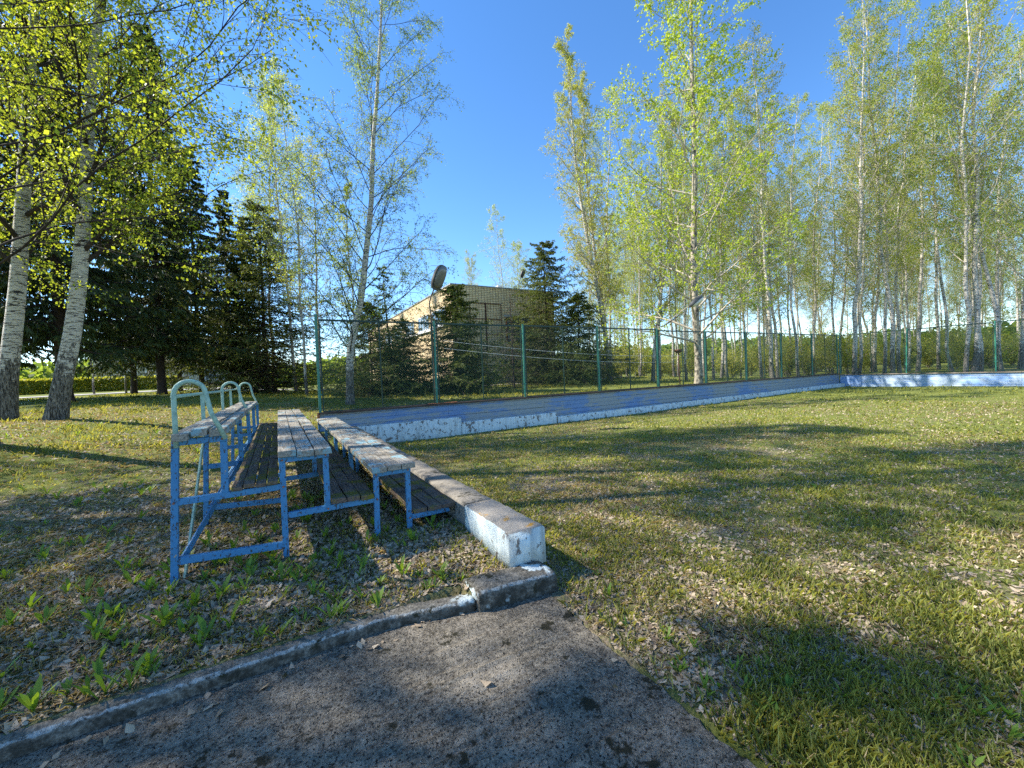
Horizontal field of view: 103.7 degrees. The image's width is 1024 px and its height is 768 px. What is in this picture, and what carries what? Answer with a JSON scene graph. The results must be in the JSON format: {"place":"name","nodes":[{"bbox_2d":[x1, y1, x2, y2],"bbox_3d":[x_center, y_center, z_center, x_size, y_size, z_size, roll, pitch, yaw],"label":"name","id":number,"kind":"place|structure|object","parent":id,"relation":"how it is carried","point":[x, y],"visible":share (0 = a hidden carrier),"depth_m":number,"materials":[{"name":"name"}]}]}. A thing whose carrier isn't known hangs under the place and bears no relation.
{"place":"outdoors","nodes":[
{"label":"outdoors","id":0,"kind":"place"},
{"bbox_2d":[0,594,756,767],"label":"path","id":1,"kind":"structure","parent":0,"point":[550,695],"depth_m":1.97,"materials":[{"name":"grey asphalt"}]},
{"bbox_2d":[0,360,1023,767],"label":"ground","id":2,"kind":"structure","parent":0,"point":[446,590],"depth_m":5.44,"materials":[{"name":"green plant"}]},
{"bbox_2d":[0,9,146,371],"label":"spruce tree","id":3,"kind":"object","parent":2,"relation":"on","point":[32,366],"visible":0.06,"depth_m":21.55,"materials":[{"name":"green plant"}]},
{"bbox_2d":[0,0,188,401],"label":"spruce tree","id":4,"kind":"object","parent":2,"relation":"on","point":[52,311],"visible":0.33,"depth_m":19.01,"materials":[{"name":"green plant"}]},
{"bbox_2d":[0,0,195,420],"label":"birch tree","id":5,"kind":"object","parent":2,"relation":"on","point":[24,209],"visible":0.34,"depth_m":10.93,"materials":[{"name":"green plant"}]},
{"bbox_2d":[19,375,176,394],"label":"hedge","id":6,"kind":"object","parent":2,"relation":"on","point":[36,386],"visible":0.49,"depth_m":48.46,"materials":[{"name":"green plant"}]},
{"bbox_2d":[0,0,256,420],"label":"birch tree","id":7,"kind":"object","parent":2,"relation":"on","point":[58,405],"visible":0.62,"depth_m":10.88,"materials":[{"name":"green plant"}]},
{"bbox_2d":[76,148,191,393],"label":"spruce tree","id":8,"kind":"object","parent":2,"relation":"on","point":[133,369],"visible":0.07,"depth_m":32.76,"materials":[{"name":"green plant"}]},
{"bbox_2d":[66,20,259,394],"bbox_3d":[-22.649,-10.869,25.199,10.597,23.260,8.447,-1,2,36],"label":"spruce tree","id":9,"kind":"object","parent":2,"relation":"on","point":[169,337],"visible":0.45,"depth_m":25.05,"materials":[{"name":"green plant"}]},
{"bbox_2d":[0,0,357,444],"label":"birch tree","id":10,"kind":"object","parent":2,"relation":"on","point":[182,133],"visible":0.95,"depth_m":8.26,"materials":[{"name":"green plant"}]},
{"bbox_2d":[142,145,255,390],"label":"spruce tree","id":11,"kind":"object","parent":2,"relation":"on","point":[200,247],"visible":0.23,"depth_m":31.44,"materials":[{"name":"green plant"}]},
{"bbox_2d":[166,189,286,391],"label":"spruce tree","id":12,"kind":"object","parent":2,"relation":"on","point":[222,255],"visible":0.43,"depth_m":29.83,"materials":[{"name":"green plant"}]},
{"bbox_2d":[0,416,468,712],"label":"weeds","id":13,"kind":"object","parent":2,"relation":"on","point":[33,694],"visible":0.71,"depth_m":2.82,"materials":[{"name":"green plant"}]},
{"bbox_2d":[135,199,362,394],"bbox_3d":[-19.492,-5.481,31.042,15.713,16.918,15.133,-2,1,16],"label":"spruce tree","id":14,"kind":"object","parent":2,"relation":"on","point":[266,379],"visible":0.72,"depth_m":29.60,"materials":[{"name":"green plant"}]},
{"bbox_2d":[224,70,309,390],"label":"birch tree","id":15,"kind":"object","parent":2,"relation":"on","point":[249,195],"visible":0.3,"depth_m":34.71,"materials":[{"name":"green plant"}]},
{"bbox_2d":[221,64,324,392],"bbox_3d":[-17.062,-11.313,29.856,5.879,24.233,6.483,-1,2,35],"label":"birch tree","id":16,"kind":"object","parent":2,"relation":"on","point":[282,245],"visible":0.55,"depth_m":29.53,"materials":[{"name":"green plant"}]},
{"bbox_2d":[0,561,557,762],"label":"kerb","id":17,"kind":"structure","parent":2,"relation":"on","point":[501,587],"depth_m":2.35,"materials":[{"name":"concrete"}]},
{"bbox_2d":[240,57,353,394],"bbox_3d":[-12.877,-9.007,23.787,6.292,19.568,4.996,-2,2,31],"label":"birch tree","id":18,"kind":"object","parent":2,"relation":"on","point":[299,309],"visible":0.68,"depth_m":23.63,"materials":[{"name":"green plant"}]},
{"bbox_2d":[170,379,454,583],"bbox_3d":[-3.135,0.715,6.205,2.300,1.597,6.208,-3,2,-30],"label":"bleacher","id":19,"kind":"object","parent":2,"relation":"on","point":[295,434],"visible":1,"depth_m":3.93,"materials":[{"name":"blue paint"}]},
{"bbox_2d":[268,134,356,390],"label":"birch tree","id":20,"kind":"object","parent":2,"relation":"on","point":[317,311],"visible":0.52,"depth_m":27.80,"materials":[{"name":"green plant"}]},
{"bbox_2d":[220,0,465,405],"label":"birch tree","id":21,"kind":"object","parent":2,"relation":"on","point":[367,229],"visible":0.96,"depth_m":18.05,"materials":[{"name":"green plant"}]},
{"bbox_2d":[335,181,368,376],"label":"birch tree","id":22,"kind":"object","parent":2,"relation":"on","point":[348,215],"visible":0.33,"depth_m":27.43,"materials":[{"name":"green plant"}]},
{"bbox_2d":[311,301,424,402],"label":"spruce tree","id":23,"kind":"object","parent":2,"relation":"on","point":[371,356],"visible":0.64,"depth_m":22.15,"materials":[{"name":"green plant"}]},
{"bbox_2d":[344,266,431,390],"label":"spruce tree","id":24,"kind":"object","parent":2,"relation":"on","point":[379,286],"visible":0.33,"depth_m":24.58,"materials":[{"name":"green plant"}]},
{"bbox_2d":[370,318,432,390],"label":"spruce tree","id":25,"kind":"object","parent":2,"relation":"on","point":[408,337],"visible":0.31,"depth_m":26.09,"materials":[{"name":"green plant"}]},
{"bbox_2d":[352,426,545,567],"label":"retaining wall","id":26,"kind":"structure","parent":2,"relation":"on","point":[510,537],"depth_m":3.56,"materials":[{"name":"concrete"}]},
{"bbox_2d":[386,284,520,399],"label":"spruce tree","id":27,"kind":"object","parent":2,"relation":"on","point":[445,315],"visible":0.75,"depth_m":23.31,"materials":[{"name":"green plant"}]},
{"bbox_2d":[369,283,555,383],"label":"brick building","id":28,"kind":"structure","parent":2,"relation":"on","point":[493,304],"depth_m":33.35,"materials":[{"name":"beige brick"}]},
{"bbox_2d":[478,204,529,288],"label":"birch tree","id":29,"kind":"object","parent":2,"relation":"on","point":[501,233],"visible":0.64,"depth_m":59.38,"materials":[{"name":"green plant"}]},
{"bbox_2d":[0,393,1023,767],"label":"fallen leaves","id":30,"kind":"object","parent":2,"relation":"on","point":[246,609],"visible":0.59,"depth_m":3.10,"materials":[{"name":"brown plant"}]},
{"bbox_2d":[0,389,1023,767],"bbox_3d":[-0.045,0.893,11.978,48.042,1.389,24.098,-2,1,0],"label":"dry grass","id":31,"kind":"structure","parent":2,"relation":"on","point":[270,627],"depth_m":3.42,"materials":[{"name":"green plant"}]},
{"bbox_2d":[20,321,1020,391],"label":"woods","id":32,"kind":"object","parent":2,"relation":"on","point":[46,371],"visible":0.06,"depth_m":74.19,"materials":[{"name":"green plant"}]},
{"bbox_2d":[485,239,622,386],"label":"spruce tree","id":33,"kind":"object","parent":2,"relation":"on","point":[554,297],"visible":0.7,"depth_m":30.18,"materials":[{"name":"green plant"}]},
{"bbox_2d":[528,291,640,387],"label":"spruce tree","id":34,"kind":"object","parent":2,"relation":"on","point":[577,300],"visible":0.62,"depth_m":29.37,"materials":[{"name":"green plant"}]},
{"bbox_2d":[540,23,630,381],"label":"birch tree","id":35,"kind":"object","parent":2,"relation":"on","point":[569,59],"visible":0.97,"depth_m":29.95,"materials":[{"name":"green plant"}]},
{"bbox_2d":[555,70,628,343],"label":"birch tree","id":36,"kind":"object","parent":2,"relation":"on","point":[593,241],"visible":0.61,"depth_m":31.97,"materials":[{"name":"green plant"}]},
{"bbox_2d":[356,383,844,442],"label":"concrete plinth","id":37,"kind":"structure","parent":2,"relation":"on","point":[419,429],"depth_m":13.66,"materials":[{"name":"white concrete"}]},
{"bbox_2d":[317,373,839,430],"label":"rink board wall","id":38,"kind":"structure","parent":37,"relation":"on","point":[491,408],"depth_m":15.43,"materials":[{"name":"paint"}]},
{"bbox_2d":[314,314,837,415],"bbox_3d":[8.189,-1.180,18.993,31.452,2.981,0.122,-3,2,-30],"label":"fence","id":39,"kind":"object","parent":38,"relation":"on","point":[523,343],"visible":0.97,"depth_m":15.21,"materials":[{"name":"green metal"}]},
{"bbox_2d":[429,265,446,400],"bbox_3d":[-2.264,-1.598,12.739,0.536,4.271,0.511,-3,2,-30],"label":"street lamp","id":40,"kind":"object","parent":39,"relation":"attached to","point":[438,277],"visible":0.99,"depth_m":12.61,"materials":[{"name":"grey metal"}]},
{"bbox_2d":[565,82,645,377],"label":"birch tree","id":41,"kind":"object","parent":2,"relation":"on","point":[606,150],"visible":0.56,"depth_m":33.12,"materials":[{"name":"green plant"}]},
{"bbox_2d":[609,185,649,376],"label":"birch tree","id":42,"kind":"object","parent":2,"relation":"on","point":[621,296],"visible":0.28,"depth_m":50.02,"materials":[{"name":"green plant"}]},
{"bbox_2d":[595,319,665,375],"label":"shrub","id":43,"kind":"object","parent":2,"relation":"on","point":[631,352],"visible":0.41,"depth_m":42.13,"materials":[{"name":"green plant"}]},
{"bbox_2d":[610,122,664,376],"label":"birch tree","id":44,"kind":"object","parent":2,"relation":"on","point":[635,195],"visible":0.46,"depth_m":40.02,"materials":[{"name":"green plant"}]},
{"bbox_2d":[618,193,658,374],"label":"birch tree","id":45,"kind":"object","parent":2,"relation":"on","point":[634,288],"visible":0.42,"depth_m":45.00,"materials":[{"name":"green plant"}]},
{"bbox_2d":[613,78,701,378],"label":"birch tree","id":46,"kind":"object","parent":2,"relation":"on","point":[657,171],"visible":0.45,"depth_m":31.73,"materials":[{"name":"green plant"}]},
{"bbox_2d":[630,109,690,381],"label":"birch tree","id":47,"kind":"object","parent":2,"relation":"on","point":[674,296],"visible":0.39,"depth_m":30.95,"materials":[{"name":"green plant"}]},
{"bbox_2d":[634,107,704,376],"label":"birch tree","id":48,"kind":"object","parent":2,"relation":"on","point":[671,327],"visible":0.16,"depth_m":35.63,"materials":[{"name":"green plant"}]},
{"bbox_2d":[645,156,701,375],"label":"birch tree","id":49,"kind":"object","parent":2,"relation":"on","point":[672,265],"visible":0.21,"depth_m":40.15,"materials":[{"name":"green plant"}]},
{"bbox_2d":[650,64,724,380],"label":"birch tree","id":50,"kind":"object","parent":2,"relation":"on","point":[683,214],"visible":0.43,"depth_m":28.57,"materials":[{"name":"green plant"}]},
{"bbox_2d":[569,0,816,383],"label":"aspen tree","id":51,"kind":"object","parent":2,"relation":"on","point":[692,106],"visible":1,"depth_m":23.55,"materials":[{"name":"green plant"}]},
{"bbox_2d":[679,144,733,374],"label":"birch tree","id":52,"kind":"object","parent":2,"relation":"on","point":[704,307],"visible":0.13,"depth_m":42.04,"materials":[{"name":"green plant"}]},
{"bbox_2d":[665,73,762,379],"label":"birch tree","id":53,"kind":"object","parent":2,"relation":"on","point":[710,252],"visible":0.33,"depth_m":30.54,"materials":[{"name":"green plant"}]},
{"bbox_2d":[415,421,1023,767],"bbox_3d":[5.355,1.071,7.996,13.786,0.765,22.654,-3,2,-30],"label":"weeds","id":54,"kind":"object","parent":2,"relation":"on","point":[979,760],"visible":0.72,"depth_m":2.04,"materials":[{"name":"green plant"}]},
{"bbox_2d":[687,84,756,377],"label":"birch tree","id":55,"kind":"object","parent":2,"relation":"on","point":[721,327],"visible":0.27,"depth_m":34.59,"materials":[{"name":"green plant"}]},
{"bbox_2d":[688,88,768,377],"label":"birch tree","id":56,"kind":"object","parent":2,"relation":"on","point":[721,220],"visible":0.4,"depth_m":33.51,"materials":[{"name":"green plant"}]},
{"bbox_2d":[714,344,754,377],"bbox_3d":[20.670,-2.154,37.366,3.790,3.526,4.083,-2,1,22],"label":"shrub","id":57,"kind":"object","parent":2,"relation":"on","point":[731,372],"visible":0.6,"depth_m":37.09,"materials":[{"name":"green plant"}]},
{"bbox_2d":[700,159,781,377],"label":"birch tree","id":58,"kind":"object","parent":2,"relation":"on","point":[740,310],"visible":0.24,"depth_m":38.10,"materials":[{"name":"green plant"}]},
{"bbox_2d":[700,124,786,376],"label":"birch tree","id":59,"kind":"object","parent":2,"relation":"on","point":[744,328],"visible":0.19,"depth_m":41.17,"materials":[{"name":"green plant"}]},
{"bbox_2d":[714,88,798,377],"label":"birch tree","id":60,"kind":"object","parent":2,"relation":"on","point":[755,265],"visible":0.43,"depth_m":33.19,"materials":[{"name":"green plant"}]},
{"bbox_2d":[726,133,797,376],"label":"birch tree","id":61,"kind":"object","parent":2,"relation":"on","point":[765,315],"visible":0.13,"depth_m":37.55,"materials":[{"name":"green plant"}]},
{"bbox_2d":[725,18,801,379],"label":"birch tree","id":62,"kind":"object","parent":2,"relation":"on","point":[773,202],"visible":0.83,"depth_m":26.44,"materials":[{"name":"green plant"}]},
{"bbox_2d":[725,108,820,377],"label":"birch tree","id":63,"kind":"object","parent":2,"relation":"on","point":[772,307],"visible":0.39,"depth_m":34.53,"materials":[{"name":"green plant"}]},
{"bbox_2d":[761,332,813,376],"bbox_3d":[24.391,-2.607,36.084,4.464,4.152,4.809,-2,1,-3],"label":"shrub","id":64,"kind":"object","parent":2,"relation":"on","point":[786,372],"visible":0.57,"depth_m":35.65,"materials":[{"name":"green plant"}]},
{"bbox_2d":[744,90,832,375],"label":"birch tree","id":65,"kind":"object","parent":2,"relation":"on","point":[790,203],"visible":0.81,"depth_m":28.75,"materials":[{"name":"green plant"}]},
{"bbox_2d":[759,161,823,374],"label":"birch tree","id":66,"kind":"object","parent":2,"relation":"on","point":[794,301],"visible":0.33,"depth_m":39.84,"materials":[{"name":"green plant"}]},
{"bbox_2d":[772,147,814,373],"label":"birch tree","id":67,"kind":"object","parent":2,"relation":"on","point":[797,151],"visible":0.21,"depth_m":43.83,"materials":[{"name":"green plant"}]},
{"bbox_2d":[765,97,856,374],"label":"birch tree","id":68,"kind":"object","parent":2,"relation":"on","point":[814,280],"visible":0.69,"depth_m":35.49,"materials":[{"name":"green plant"}]},
{"bbox_2d":[780,163,851,372],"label":"birch tree","id":69,"kind":"object","parent":2,"relation":"on","point":[818,269],"visible":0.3,"depth_m":45.47,"materials":[{"name":"green plant"}]},
{"bbox_2d":[795,100,878,372],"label":"birch tree","id":70,"kind":"object","parent":2,"relation":"on","point":[834,273],"visible":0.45,"depth_m":39.64,"materials":[{"name":"green plant"}]},
{"bbox_2d":[808,322,882,373],"bbox_3d":[28.933,-2.976,35.079,5.682,4.580,5.315,-2,2,26],"label":"shrub","id":71,"kind":"object","parent":2,"relation":"on","point":[846,359],"visible":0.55,"depth_m":34.91,"materials":[{"name":"green plant"}]},
{"bbox_2d":[820,115,880,372],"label":"birch tree","id":72,"kind":"object","parent":2,"relation":"on","point":[844,302],"visible":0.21,"depth_m":40.73,"materials":[{"name":"green plant"}]},
{"bbox_2d":[811,25,908,373],"bbox_3d":[25.643,-13.453,29.327,5.753,26.131,4.973,-3,2,-36],"label":"birch tree","id":73,"kind":"object","parent":2,"relation":"on","point":[863,229],"visible":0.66,"depth_m":29.16,"materials":[{"name":"green plant"}]},
{"bbox_2d":[792,0,952,373],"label":"birch tree","id":74,"kind":"object","parent":2,"relation":"on","point":[858,269],"visible":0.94,"depth_m":27.85,"materials":[{"name":"green plant"}]},
{"bbox_2d":[844,156,902,371],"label":"birch tree","id":75,"kind":"object","parent":2,"relation":"on","point":[873,299],"visible":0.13,"depth_m":41.87,"materials":[{"name":"green plant"}]},
{"bbox_2d":[821,84,940,371],"bbox_3d":[36.157,-15.175,39.420,8.622,28.116,8.860,-3,1,-22],"label":"birch tree","id":76,"kind":"object","parent":2,"relation":"on","point":[876,302],"visible":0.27,"depth_m":39.67,"materials":[{"name":"green plant"}]},
{"bbox_2d":[821,0,953,372],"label":"birch tree","id":77,"kind":"object","parent":2,"relation":"on","point":[890,304],"visible":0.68,"depth_m":28.67,"materials":[{"name":"green plant"}]},
{"bbox_2d":[817,0,963,374],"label":"birch tree","id":78,"kind":"object","parent":2,"relation":"on","point":[911,20],"visible":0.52,"depth_m":29.57,"materials":[{"name":"green plant"}]},
{"bbox_2d":[870,191,933,368],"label":"birch tree","id":79,"kind":"object","parent":2,"relation":"on","point":[914,309],"visible":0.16,"depth_m":46.08,"materials":[{"name":"green plant"}]},
{"bbox_2d":[877,336,935,367],"bbox_3d":[38.331,-3.072,39.096,4.364,3.768,4.051,-3,2,-34],"label":"shrub","id":80,"kind":"object","parent":2,"relation":"on","point":[913,355],"visible":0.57,"depth_m":38.58,"materials":[{"name":"green plant"}]},
{"bbox_2d":[855,29,959,372],"bbox_3d":[31.993,-14.023,32.770,6.208,26.477,5.893,-2,1,8],"label":"birch tree","id":81,"kind":"object","parent":2,"relation":"on","point":[914,49],"visible":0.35,"depth_m":32.34,"materials":[{"name":"green plant"}]},
{"bbox_2d":[873,168,942,341],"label":"birch tree","id":82,"kind":"object","parent":2,"relation":"on","point":[910,299],"visible":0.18,"depth_m":43.14,"materials":[{"name":"green plant"}]},
{"bbox_2d":[876,151,950,370],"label":"birch tree","id":83,"kind":"object","parent":2,"relation":"on","point":[906,293],"visible":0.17,"depth_m":37.99,"materials":[{"name":"green plant"}]},
{"bbox_2d":[890,63,960,370],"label":"birch tree","id":84,"kind":"object","parent":2,"relation":"on","point":[917,368],"visible":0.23,"depth_m":35.74,"materials":[{"name":"green plant"}]},
{"bbox_2d":[898,202,954,333],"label":"birch tree","id":85,"kind":"object","parent":2,"relation":"on","point":[925,279],"visible":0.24,"depth_m":51.12,"materials":[{"name":"green plant"}]},
{"bbox_2d":[840,371,1023,386],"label":"rink board wall","id":86,"kind":"structure","parent":2,"relation":"on","point":[1008,378],"depth_m":22.92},
{"bbox_2d":[839,319,1023,376],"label":"fence","id":87,"kind":"object","parent":86,"relation":"on","point":[994,326],"visible":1,"depth_m":22.82,"materials":[{"name":"green metal"}]},
{"bbox_2d":[889,17,981,371],"bbox_3d":[34.881,-15.188,33.212,5.423,28.628,6.092,-1,2,33],"label":"birch tree","id":88,"kind":"object","parent":2,"relation":"on","point":[941,279],"visible":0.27,"depth_m":33.16,"materials":[{"name":"green plant"}]},
{"bbox_2d":[882,93,989,369],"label":"birch tree","id":89,"kind":"object","parent":2,"relation":"on","point":[936,306],"visible":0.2,"depth_m":39.81,"materials":[{"name":"green plant"}]},
{"bbox_2d":[875,0,1023,371],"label":"birch tree","id":90,"kind":"object","parent":2,"relation":"on","point":[965,202],"visible":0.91,"depth_m":26.41,"materials":[{"name":"green plant"}]},
{"bbox_2d":[892,0,1023,371],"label":"birch tree","id":91,"kind":"object","parent":2,"relation":"on","point":[976,193],"visible":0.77,"depth_m":27.22,"materials":[{"name":"green plant"}]},
{"bbox_2d":[903,303,1020,365],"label":"shrub","id":92,"kind":"object","parent":2,"relation":"on","point":[950,335],"visible":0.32,"depth_m":40.33,"materials":[{"name":"green plant"}]},
{"bbox_2d":[902,0,1023,371],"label":"birch tree","id":93,"kind":"object","parent":2,"relation":"on","point":[985,267],"visible":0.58,"depth_m":28.49,"materials":[{"name":"green plant"}]},
{"bbox_2d":[904,22,1023,371],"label":"birch tree","id":94,"kind":"object","parent":2,"relation":"on","point":[979,269],"visible":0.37,"depth_m":29.93,"materials":[{"name":"green plant"}]},
{"bbox_2d":[933,174,1011,366],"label":"birch tree","id":95,"kind":"object","parent":2,"relation":"on","point":[970,269],"visible":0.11,"depth_m":43.12,"materials":[{"name":"green plant"}]},
{"bbox_2d":[945,159,1016,364],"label":"birch tree","id":96,"kind":"object","parent":2,"relation":"on","point":[969,280],"visible":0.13,"depth_m":41.30,"materials":[{"name":"green plant"}]},
{"bbox_2d":[941,42,1023,367],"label":"birch tree","id":97,"kind":"object","parent":2,"relation":"on","point":[997,278],"visible":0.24,"depth_m":37.28,"materials":[{"name":"green plant"}]},
{"bbox_2d":[951,326,1020,367],"bbox_3d":[43.880,-3.410,36.815,4.822,4.164,4.476,-2,1,14],"label":"shrub","id":98,"kind":"object","parent":2,"relation":"on","point":[990,355],"visible":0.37,"depth_m":36.79,"materials":[{"name":"green plant"}]},
{"bbox_2d":[955,0,1023,369],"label":"birch tree","id":99,"kind":"object","parent":2,"relation":"on","point":[1022,327],"visible":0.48,"depth_m":29.92,"materials":[{"name":"green plant"}]},
{"bbox_2d":[971,21,1023,279],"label":"birch tree","id":100,"kind":"object","parent":2,"relation":"on","point":[1007,31],"visible":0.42,"depth_m":32.80,"materials":[{"name":"green plant"}]},
{"bbox_2d":[981,160,1023,328],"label":"birch tree","id":101,"kind":"object","parent":2,"relation":"on","point":[1000,276],"visible":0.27,"depth_m":42.75,"materials":[{"name":"green plant"}]},
{"bbox_2d":[982,186,1023,305],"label":"birch tree","id":102,"kind":"object","parent":2,"relation":"on","point":[1002,287],"visible":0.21,"depth_m":46.02,"materials":[{"name":"green plant"}]},
{"bbox_2d":[984,154,1023,337],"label":"birch tree","id":103,"kind":"object","parent":2,"relation":"on","point":[1017,304],"visible":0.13,"depth_m":48.96,"materials":[{"name":"green plant"}]},
{"bbox_2d":[0,0,1023,365],"label":"sky","id":104,"kind":"structure","parent":0,"point":[504,70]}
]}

